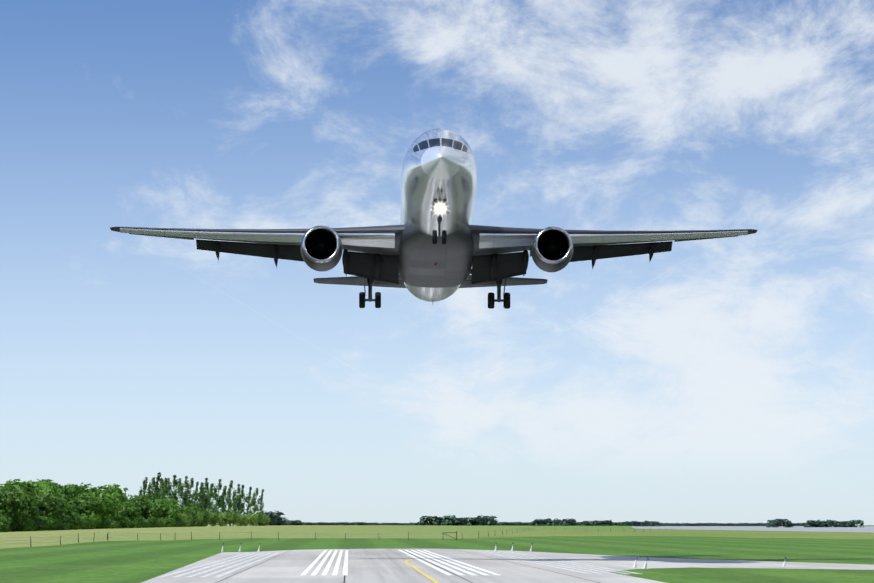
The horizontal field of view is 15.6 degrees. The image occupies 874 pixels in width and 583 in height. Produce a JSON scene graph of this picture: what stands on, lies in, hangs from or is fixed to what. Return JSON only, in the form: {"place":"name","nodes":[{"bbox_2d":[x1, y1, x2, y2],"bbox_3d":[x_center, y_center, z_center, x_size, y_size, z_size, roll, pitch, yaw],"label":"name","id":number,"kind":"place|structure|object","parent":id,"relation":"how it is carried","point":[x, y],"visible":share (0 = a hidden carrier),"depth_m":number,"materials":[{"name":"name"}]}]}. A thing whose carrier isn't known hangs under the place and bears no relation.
{"place":"outdoors","nodes":[
{"label":"outdoors","id":0,"kind":"place"},
{"bbox_2d":[0,525,634,548],"bbox_3d":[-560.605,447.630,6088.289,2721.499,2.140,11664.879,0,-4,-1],"label":"hay field","id":1,"kind":"structure","parent":0,"point":[291,531],"depth_m":801.97,"materials":[{"name":"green plant"}]},
{"bbox_2d":[0,521,3,531],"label":"bush","id":2,"kind":"object","parent":1,"relation":"on","point":[1,526],"visible":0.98,"depth_m":794.72,"materials":[{"name":"green plant"}]},
{"bbox_2d":[0,513,11,531],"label":"bush","id":3,"kind":"object","parent":1,"relation":"on","point":[6,519],"visible":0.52,"depth_m":813.96,"materials":[{"name":"green plant"}]},
{"bbox_2d":[0,485,21,493],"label":"broad tree","id":4,"kind":"object","parent":1,"relation":"on","point":[4,488],"visible":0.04,"depth_m":908.65,"materials":[{"name":"green plant"}]},
{"bbox_2d":[8,515,18,531],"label":"bush","id":5,"kind":"object","parent":1,"relation":"on","point":[13,526],"visible":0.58,"depth_m":824.19,"materials":[{"name":"green plant"}]},
{"bbox_2d":[0,487,28,531],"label":"broad tree","id":6,"kind":"object","parent":1,"relation":"on","point":[7,497],"visible":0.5,"depth_m":822.61,"materials":[{"name":"green plant"}]},
{"bbox_2d":[0,479,42,495],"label":"broad tree","id":7,"kind":"object","parent":1,"relation":"on","point":[31,489],"visible":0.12,"depth_m":923.99,"materials":[{"name":"green plant"}]},
{"bbox_2d":[16,516,33,531],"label":"bush","id":8,"kind":"object","parent":1,"relation":"on","point":[23,525],"visible":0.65,"depth_m":825.34,"materials":[{"name":"green plant"}]},
{"bbox_2d":[8,493,43,531],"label":"broad tree","id":9,"kind":"object","parent":1,"relation":"on","point":[32,512],"visible":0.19,"depth_m":834.57,"materials":[{"name":"green plant"}]},
{"bbox_2d":[13,479,57,497],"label":"broad tree","id":10,"kind":"object","parent":1,"relation":"on","point":[31,482],"depth_m":962.79,"materials":[{"name":"green plant"}]},
{"bbox_2d":[30,517,41,530],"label":"bush","id":11,"kind":"object","parent":1,"relation":"on","point":[36,519],"visible":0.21,"depth_m":839.61,"materials":[{"name":"green plant"}]},
{"bbox_2d":[25,492,65,530],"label":"broad tree","id":12,"kind":"object","parent":1,"relation":"on","point":[47,508],"visible":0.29,"depth_m":852.87,"materials":[{"name":"green plant"}]},
{"bbox_2d":[37,516,53,528],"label":"bush","id":13,"kind":"object","parent":1,"relation":"on","point":[45,522],"visible":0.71,"depth_m":840.96,"materials":[{"name":"green plant"}]},
{"bbox_2d":[46,514,61,530],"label":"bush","id":14,"kind":"object","parent":1,"relation":"on","point":[56,521],"visible":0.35,"depth_m":853.94,"materials":[{"name":"green plant"}]},
{"bbox_2d":[37,491,74,529],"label":"broad tree","id":15,"kind":"object","parent":1,"relation":"on","point":[63,513],"visible":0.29,"depth_m":874.10,"materials":[{"name":"green plant"}]},
{"bbox_2d":[34,479,79,529],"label":"broad tree","id":16,"kind":"object","parent":1,"relation":"on","point":[53,487],"visible":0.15,"depth_m":952.72,"materials":[{"name":"green plant"}]},
{"bbox_2d":[9,532,107,546],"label":"fence","id":17,"kind":"object","parent":1,"relation":"on","point":[60,539],"visible":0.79,"depth_m":407.69,"materials":[{"name":"brown wood"}]},
{"bbox_2d":[68,515,83,529],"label":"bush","id":18,"kind":"object","parent":1,"relation":"on","point":[76,523],"visible":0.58,"depth_m":879.66,"materials":[{"name":"green plant"}]},
{"bbox_2d":[57,493,98,529],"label":"broad tree","id":19,"kind":"object","parent":1,"relation":"on","point":[80,508],"visible":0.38,"depth_m":919.98,"materials":[{"name":"green plant"}]},
{"bbox_2d":[63,482,98,514],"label":"broad tree","id":20,"kind":"object","parent":1,"relation":"on","point":[82,487],"visible":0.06,"depth_m":967.14,"materials":[{"name":"green plant"}]},
{"bbox_2d":[76,514,94,529],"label":"bush","id":21,"kind":"object","parent":1,"relation":"on","point":[86,523],"visible":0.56,"depth_m":892.29,"materials":[{"name":"green plant"}]},
{"bbox_2d":[67,493,120,528],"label":"broad tree","id":22,"kind":"object","parent":1,"relation":"on","point":[102,504],"visible":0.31,"depth_m":927.27,"materials":[{"name":"green plant"}]},
{"bbox_2d":[88,514,100,528],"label":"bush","id":23,"kind":"object","parent":1,"relation":"on","point":[96,519],"visible":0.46,"depth_m":905.17,"materials":[{"name":"green plant"}]},
{"bbox_2d":[94,517,105,528],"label":"bush","id":24,"kind":"object","parent":1,"relation":"on","point":[103,525],"visible":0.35,"depth_m":929.43,"materials":[{"name":"green plant"}]},
{"bbox_2d":[92,483,128,516],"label":"broad tree","id":25,"kind":"object","parent":1,"relation":"on","point":[113,492],"visible":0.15,"depth_m":1010.04,"materials":[{"name":"green plant"}]},
{"bbox_2d":[94,499,127,528],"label":"broad tree","id":26,"kind":"object","parent":1,"relation":"on","point":[123,523],"visible":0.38,"depth_m":952.52,"materials":[{"name":"green plant"}]},
{"bbox_2d":[107,518,120,528],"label":"bush","id":27,"kind":"object","parent":1,"relation":"on","point":[114,523],"visible":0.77,"depth_m":948.44,"materials":[{"name":"green plant"}]},
{"bbox_2d":[111,501,143,527],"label":"broad tree","id":28,"kind":"object","parent":1,"relation":"on","point":[129,508],"visible":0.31,"depth_m":976.73,"materials":[{"name":"green plant"}]},
{"bbox_2d":[137,518,144,527],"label":"bush","id":29,"kind":"object","parent":1,"relation":"on","point":[140,525],"visible":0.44,"depth_m":993.71,"materials":[{"name":"green plant"}]},
{"bbox_2d":[135,477,147,500],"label":"poplar tree","id":30,"kind":"object","parent":1,"relation":"on","point":[144,488],"visible":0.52,"depth_m":1113.44,"materials":[{"name":"green plant"}]},
{"bbox_2d":[124,496,162,527],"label":"broad tree","id":31,"kind":"object","parent":1,"relation":"on","point":[147,510],"visible":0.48,"depth_m":1025.59,"materials":[{"name":"green plant"}]},
{"bbox_2d":[136,495,158,516],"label":"broad tree","id":32,"kind":"object","parent":1,"relation":"on","point":[149,499],"visible":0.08,"depth_m":1108.35,"materials":[{"name":"green plant"}]},
{"bbox_2d":[145,477,155,497],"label":"poplar tree","id":33,"kind":"object","parent":1,"relation":"on","point":[150,492],"visible":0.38,"depth_m":1156.12,"materials":[{"name":"green plant"}]},
{"bbox_2d":[143,516,157,527],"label":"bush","id":34,"kind":"object","parent":1,"relation":"on","point":[150,521],"visible":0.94,"depth_m":1011.07,"materials":[{"name":"green plant"}]},
{"bbox_2d":[152,472,160,498],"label":"poplar tree","id":35,"kind":"object","parent":1,"relation":"on","point":[156,487],"visible":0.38,"depth_m":1198.36,"materials":[{"name":"green plant"}]},
{"bbox_2d":[153,518,163,526],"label":"bush","id":36,"kind":"object","parent":1,"relation":"on","point":[160,523],"visible":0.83,"depth_m":1022.62,"materials":[{"name":"green plant"}]},
{"bbox_2d":[157,477,167,501],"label":"poplar tree","id":37,"kind":"object","parent":1,"relation":"on","point":[161,494],"visible":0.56,"depth_m":1147.76,"materials":[{"name":"green plant"}]},
{"bbox_2d":[150,499,178,527],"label":"broad tree","id":38,"kind":"object","parent":1,"relation":"on","point":[169,512],"visible":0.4,"depth_m":1054.73,"materials":[{"name":"green plant"}]},
{"bbox_2d":[160,516,175,526],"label":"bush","id":39,"kind":"object","parent":1,"relation":"on","point":[169,521],"visible":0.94,"depth_m":1048.30,"materials":[{"name":"green plant"}]},
{"bbox_2d":[161,498,179,509],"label":"broad tree","id":40,"kind":"object","parent":1,"relation":"on","point":[172,502],"depth_m":1127.24,"materials":[{"name":"green plant"}]},
{"bbox_2d":[166,475,177,500],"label":"poplar tree","id":41,"kind":"object","parent":1,"relation":"on","point":[169,491],"visible":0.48,"depth_m":1238.00,"materials":[{"name":"green plant"}]},
{"bbox_2d":[167,478,181,506],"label":"poplar tree","id":42,"kind":"object","parent":1,"relation":"on","point":[178,483],"visible":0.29,"depth_m":1265.35,"materials":[{"name":"green plant"}]},
{"bbox_2d":[167,504,182,513],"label":"broad tree","id":43,"kind":"object","parent":1,"relation":"on","point":[176,508],"visible":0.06,"depth_m":1110.04,"materials":[{"name":"green plant"}]},
{"bbox_2d":[174,519,181,526],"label":"bush","id":44,"kind":"object","parent":1,"relation":"on","point":[178,524],"visible":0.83,"depth_m":1054.74,"materials":[{"name":"green plant"}]},
{"bbox_2d":[174,512,186,526],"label":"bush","id":45,"kind":"object","parent":1,"relation":"on","point":[181,517],"visible":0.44,"depth_m":1058.86,"materials":[{"name":"green plant"}]},
{"bbox_2d":[178,476,189,508],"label":"poplar tree","id":46,"kind":"object","parent":1,"relation":"on","point":[182,495],"visible":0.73,"depth_m":1219.18,"materials":[{"name":"green plant"}]},
{"bbox_2d":[181,518,190,526],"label":"bush","id":47,"kind":"object","parent":1,"relation":"on","point":[188,523],"visible":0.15,"depth_m":1094.12,"materials":[{"name":"green plant"}]},
{"bbox_2d":[183,513,192,525],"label":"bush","id":48,"kind":"object","parent":1,"relation":"on","point":[188,516],"visible":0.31,"depth_m":1107.10,"materials":[{"name":"green plant"}]},
{"bbox_2d":[183,478,194,506],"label":"poplar tree","id":49,"kind":"object","parent":1,"relation":"on","point":[187,491],"visible":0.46,"depth_m":1304.81,"materials":[{"name":"green plant"}]},
{"bbox_2d":[180,507,198,526],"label":"broad tree","id":50,"kind":"object","parent":1,"relation":"on","point":[189,512],"visible":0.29,"depth_m":1135.21,"materials":[{"name":"green plant"}]},
{"bbox_2d":[187,482,198,504],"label":"poplar tree","id":51,"kind":"object","parent":1,"relation":"on","point":[194,494],"visible":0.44,"depth_m":1329.56,"materials":[{"name":"green plant"}]},
{"bbox_2d":[183,503,210,526],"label":"broad tree","id":52,"kind":"object","parent":1,"relation":"on","point":[196,508],"visible":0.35,"depth_m":1157.71,"materials":[{"name":"green plant"}]},
{"bbox_2d":[192,511,203,526],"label":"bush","id":53,"kind":"object","parent":1,"relation":"on","point":[199,519],"visible":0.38,"depth_m":1146.08,"materials":[{"name":"green plant"}]},
{"bbox_2d":[198,478,209,510],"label":"poplar tree","id":54,"kind":"object","parent":1,"relation":"on","point":[205,502],"visible":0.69,"depth_m":1330.82,"materials":[{"name":"green plant"}]},
{"bbox_2d":[200,483,213,512],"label":"poplar tree","id":55,"kind":"object","parent":1,"relation":"on","point":[210,496],"visible":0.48,"depth_m":1385.83,"materials":[{"name":"green plant"}]},
{"bbox_2d":[205,485,212,511],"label":"poplar tree","id":56,"kind":"object","parent":1,"relation":"on","point":[206,510],"visible":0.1,"depth_m":1506.61,"materials":[{"name":"green plant"}]},
{"bbox_2d":[208,511,220,525],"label":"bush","id":57,"kind":"object","parent":1,"relation":"on","point":[214,518],"visible":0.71,"depth_m":1221.91,"materials":[{"name":"green plant"}]},
{"bbox_2d":[210,479,223,514],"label":"poplar tree","id":58,"kind":"object","parent":1,"relation":"on","point":[218,500],"visible":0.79,"depth_m":1415.32,"materials":[{"name":"green plant"}]},
{"bbox_2d":[219,486,226,512],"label":"poplar tree","id":59,"kind":"object","parent":1,"relation":"on","point":[224,489],"visible":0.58,"depth_m":1450.28,"materials":[{"name":"green plant"}]},
{"bbox_2d":[216,512,230,525],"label":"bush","id":60,"kind":"object","parent":1,"relation":"on","point":[224,517],"visible":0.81,"depth_m":1268.02,"materials":[{"name":"green plant"}]},
{"bbox_2d":[224,480,232,525],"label":"poplar tree","id":61,"kind":"object","parent":1,"relation":"on","point":[228,499],"visible":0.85,"depth_m":1433.42,"materials":[{"name":"green plant"}]},
{"bbox_2d":[222,510,239,525],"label":"willow tree","id":62,"kind":"object","parent":1,"relation":"on","point":[232,518],"visible":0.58,"depth_m":1287.13,"materials":[{"name":"green plant"}]},
{"bbox_2d":[230,484,241,525],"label":"poplar tree","id":63,"kind":"object","parent":1,"relation":"on","point":[236,507],"visible":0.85,"depth_m":1415.55,"materials":[{"name":"green plant"}]},
{"bbox_2d":[232,485,244,514],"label":"poplar tree","id":64,"kind":"object","parent":1,"relation":"on","point":[242,494],"visible":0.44,"depth_m":1497.53,"materials":[{"name":"green plant"}]},
{"bbox_2d":[235,513,248,525],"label":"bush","id":65,"kind":"object","parent":1,"relation":"on","point":[242,518],"visible":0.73,"depth_m":1344.24,"materials":[{"name":"green plant"}]},
{"bbox_2d":[240,487,251,515],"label":"poplar tree","id":66,"kind":"object","parent":1,"relation":"on","point":[248,501],"visible":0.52,"depth_m":1535.76,"materials":[{"name":"green plant"}]},
{"bbox_2d":[245,514,256,525],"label":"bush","id":67,"kind":"object","parent":1,"relation":"on","point":[251,520],"visible":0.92,"depth_m":1407.09,"materials":[{"name":"green plant"}]},
{"bbox_2d":[248,488,259,514],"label":"poplar tree","id":68,"kind":"object","parent":1,"relation":"on","point":[253,502],"visible":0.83,"depth_m":1525.06,"materials":[{"name":"green plant"}]},
{"bbox_2d":[253,489,263,525],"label":"poplar tree","id":69,"kind":"object","parent":1,"relation":"on","point":[260,500],"visible":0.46,"depth_m":1560.13,"materials":[{"name":"green plant"}]},
{"bbox_2d":[254,511,270,525],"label":"willow tree","id":70,"kind":"object","parent":1,"relation":"on","point":[262,519],"visible":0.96,"depth_m":1421.78,"materials":[{"name":"green plant"}]},
{"bbox_2d":[259,511,280,524],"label":"tree","id":71,"kind":"object","parent":1,"relation":"on","point":[266,514],"visible":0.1,"depth_m":2618.66,"materials":[{"name":"green plant"}]},
{"bbox_2d":[268,511,291,524],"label":"tree","id":72,"kind":"object","parent":1,"relation":"on","point":[276,521],"visible":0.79,"depth_m":2619.04,"materials":[{"name":"green plant"}]},
{"bbox_2d":[108,531,456,539],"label":"fence","id":73,"kind":"object","parent":1,"relation":"on","point":[345,537],"visible":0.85,"depth_m":538.50,"materials":[{"name":"brown wood"}]},
{"bbox_2d":[420,516,440,524],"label":"tree","id":74,"kind":"object","parent":1,"relation":"on","point":[430,519],"visible":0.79,"depth_m":4542.95,"materials":[{"name":"green plant"}]},
{"bbox_2d":[433,516,442,524],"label":"tree","id":75,"kind":"object","parent":1,"relation":"on","point":[437,519],"visible":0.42,"depth_m":4546.30,"materials":[{"name":"green plant"}]},
{"bbox_2d":[442,515,457,525],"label":"tree","id":76,"kind":"object","parent":1,"relation":"on","point":[448,522],"visible":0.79,"depth_m":4541.30,"materials":[{"name":"green plant"}]},
{"bbox_2d":[452,518,463,525],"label":"tree","id":77,"kind":"object","parent":1,"relation":"on","point":[456,524],"visible":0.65,"depth_m":4545.26,"materials":[{"name":"green plant"}]},
{"bbox_2d":[457,517,470,525],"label":"tree","id":78,"kind":"object","parent":1,"relation":"on","point":[463,520],"visible":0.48,"depth_m":4545.77,"materials":[{"name":"green plant"}]},
{"bbox_2d":[462,517,473,525],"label":"tree","id":79,"kind":"object","parent":1,"relation":"on","point":[468,523],"visible":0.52,"depth_m":4546.38,"materials":[{"name":"green plant"}]},
{"bbox_2d":[469,517,484,525],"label":"tree","id":80,"kind":"object","parent":1,"relation":"on","point":[474,522],"visible":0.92,"depth_m":4545.25,"materials":[{"name":"green plant"}]},
{"bbox_2d":[476,515,490,525],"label":"tree","id":81,"kind":"object","parent":1,"relation":"on","point":[482,522],"visible":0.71,"depth_m":4546.87,"materials":[{"name":"green plant"}]},
{"bbox_2d":[485,515,500,525],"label":"tree","id":82,"kind":"object","parent":1,"relation":"on","point":[492,520],"visible":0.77,"depth_m":4548.87,"materials":[{"name":"green plant"}]},
{"bbox_2d":[462,528,533,539],"bbox_3d":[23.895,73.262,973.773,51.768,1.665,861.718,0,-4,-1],"label":"fence","id":83,"kind":"object","parent":1,"relation":"on","point":[495,532],"visible":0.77,"depth_m":688.53,"materials":[{"name":"brown wood"}]},
{"bbox_2d":[533,519,542,525],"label":"tree","id":84,"kind":"object","parent":1,"relation":"on","point":[537,521],"visible":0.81,"depth_m":5071.31,"materials":[{"name":"green plant"}]},
{"bbox_2d":[541,518,551,525],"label":"tree","id":85,"kind":"object","parent":1,"relation":"on","point":[547,521],"visible":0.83,"depth_m":5069.36,"materials":[{"name":"green plant"}]},
{"bbox_2d":[552,518,560,525],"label":"tree","id":86,"kind":"object","parent":1,"relation":"on","point":[556,521],"visible":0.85,"depth_m":5073.37,"materials":[{"name":"green plant"}]},
{"bbox_2d":[562,518,575,525],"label":"tree","id":87,"kind":"object","parent":1,"relation":"on","point":[569,521],"visible":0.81,"depth_m":5073.52,"materials":[{"name":"green plant"}]},
{"bbox_2d":[110,128,757,308],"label":"airliner","id":88,"kind":"object","parent":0,"point":[422,251],"visible":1,"depth_m":222.63,"materials":[{"name":"metal"}]},
{"bbox_2d":[431,199,447,214],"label":"landing light","id":89,"kind":"object","parent":88,"relation":"attached to","point":[440,208],"visible":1,"depth_m":205.04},
{"bbox_2d":[0,525,873,582],"bbox_3d":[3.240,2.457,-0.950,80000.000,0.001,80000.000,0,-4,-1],"label":"ground","id":90,"kind":"structure","parent":0,"point":[139,561],"depth_m":292.96,"materials":[{"name":"green plant"}]},
{"bbox_2d":[0,0,873,524],"label":"sky","id":91,"kind":"structure","parent":0,"point":[728,379],"materials":[{"name":"blue"}]},
{"bbox_2d":[141,549,873,582],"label":"runway pavement","id":92,"kind":"structure","parent":0,"point":[366,566],"depth_m":189.21,"materials":[{"name":"grey asphalt"}]},
{"bbox_2d":[159,550,640,576],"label":"runway markings","id":93,"kind":"object","parent":92,"relation":"on","point":[327,567],"visible":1,"depth_m":197.93,"materials":[{"name":"paint"}]},
{"bbox_2d":[216,549,600,582],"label":"runway joints","id":94,"kind":"object","parent":92,"relation":"on","point":[416,556],"visible":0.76,"depth_m":214.11,"materials":[{"name":"grey"}]},
{"bbox_2d":[404,559,438,582],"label":"yellow taxiway line","id":95,"kind":"object","parent":92,"relation":"on","point":[427,576],"visible":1,"depth_m":168.74,"materials":[{"name":"paint"}]},
{"bbox_2d":[464,529,873,538],"bbox_3d":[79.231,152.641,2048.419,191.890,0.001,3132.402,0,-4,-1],"label":"field grass","id":96,"kind":"structure","parent":0,"point":[775,534],"depth_m":847.71,"materials":[{"name":"green plant"}]},
{"bbox_2d":[631,526,873,532],"bbox_3d":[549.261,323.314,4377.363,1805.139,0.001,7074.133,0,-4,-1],"label":"road pavement","id":97,"kind":"structure","parent":0,"point":[819,529],"depth_m":2305.90,"materials":[{"name":"grey asphalt"}]},
{"bbox_2d":[767,519,777,526],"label":"tree","id":98,"kind":"object","parent":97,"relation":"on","point":[771,522],"visible":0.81,"depth_m":3326.37,"materials":[{"name":"green plant"}]},
{"bbox_2d":[773,519,782,526],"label":"tree","id":99,"kind":"object","parent":97,"relation":"on","point":[777,524],"visible":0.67,"depth_m":3325.95,"materials":[{"name":"green plant"}]},
{"bbox_2d":[775,519,790,526],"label":"tree","id":100,"kind":"object","parent":97,"relation":"on","point":[785,523],"visible":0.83,"depth_m":3326.00,"materials":[{"name":"green plant"}]},
{"bbox_2d":[806,520,818,526],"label":"tree","id":101,"kind":"object","parent":97,"relation":"on","point":[810,521],"visible":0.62,"depth_m":3501.68,"materials":[{"name":"green plant"}]},
{"bbox_2d":[811,520,821,526],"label":"tree","id":102,"kind":"object","parent":97,"relation":"on","point":[818,523],"visible":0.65,"depth_m":3501.98,"materials":[{"name":"green plant"}]},
{"bbox_2d":[844,520,854,526],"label":"tree","id":103,"kind":"object","parent":97,"relation":"on","point":[849,522],"visible":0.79,"depth_m":3502.90,"materials":[{"name":"green plant"}]},
{"bbox_2d":[850,520,863,526],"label":"tree","id":104,"kind":"object","parent":97,"relation":"on","point":[857,522],"visible":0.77,"depth_m":3503.20,"materials":[{"name":"green plant"}]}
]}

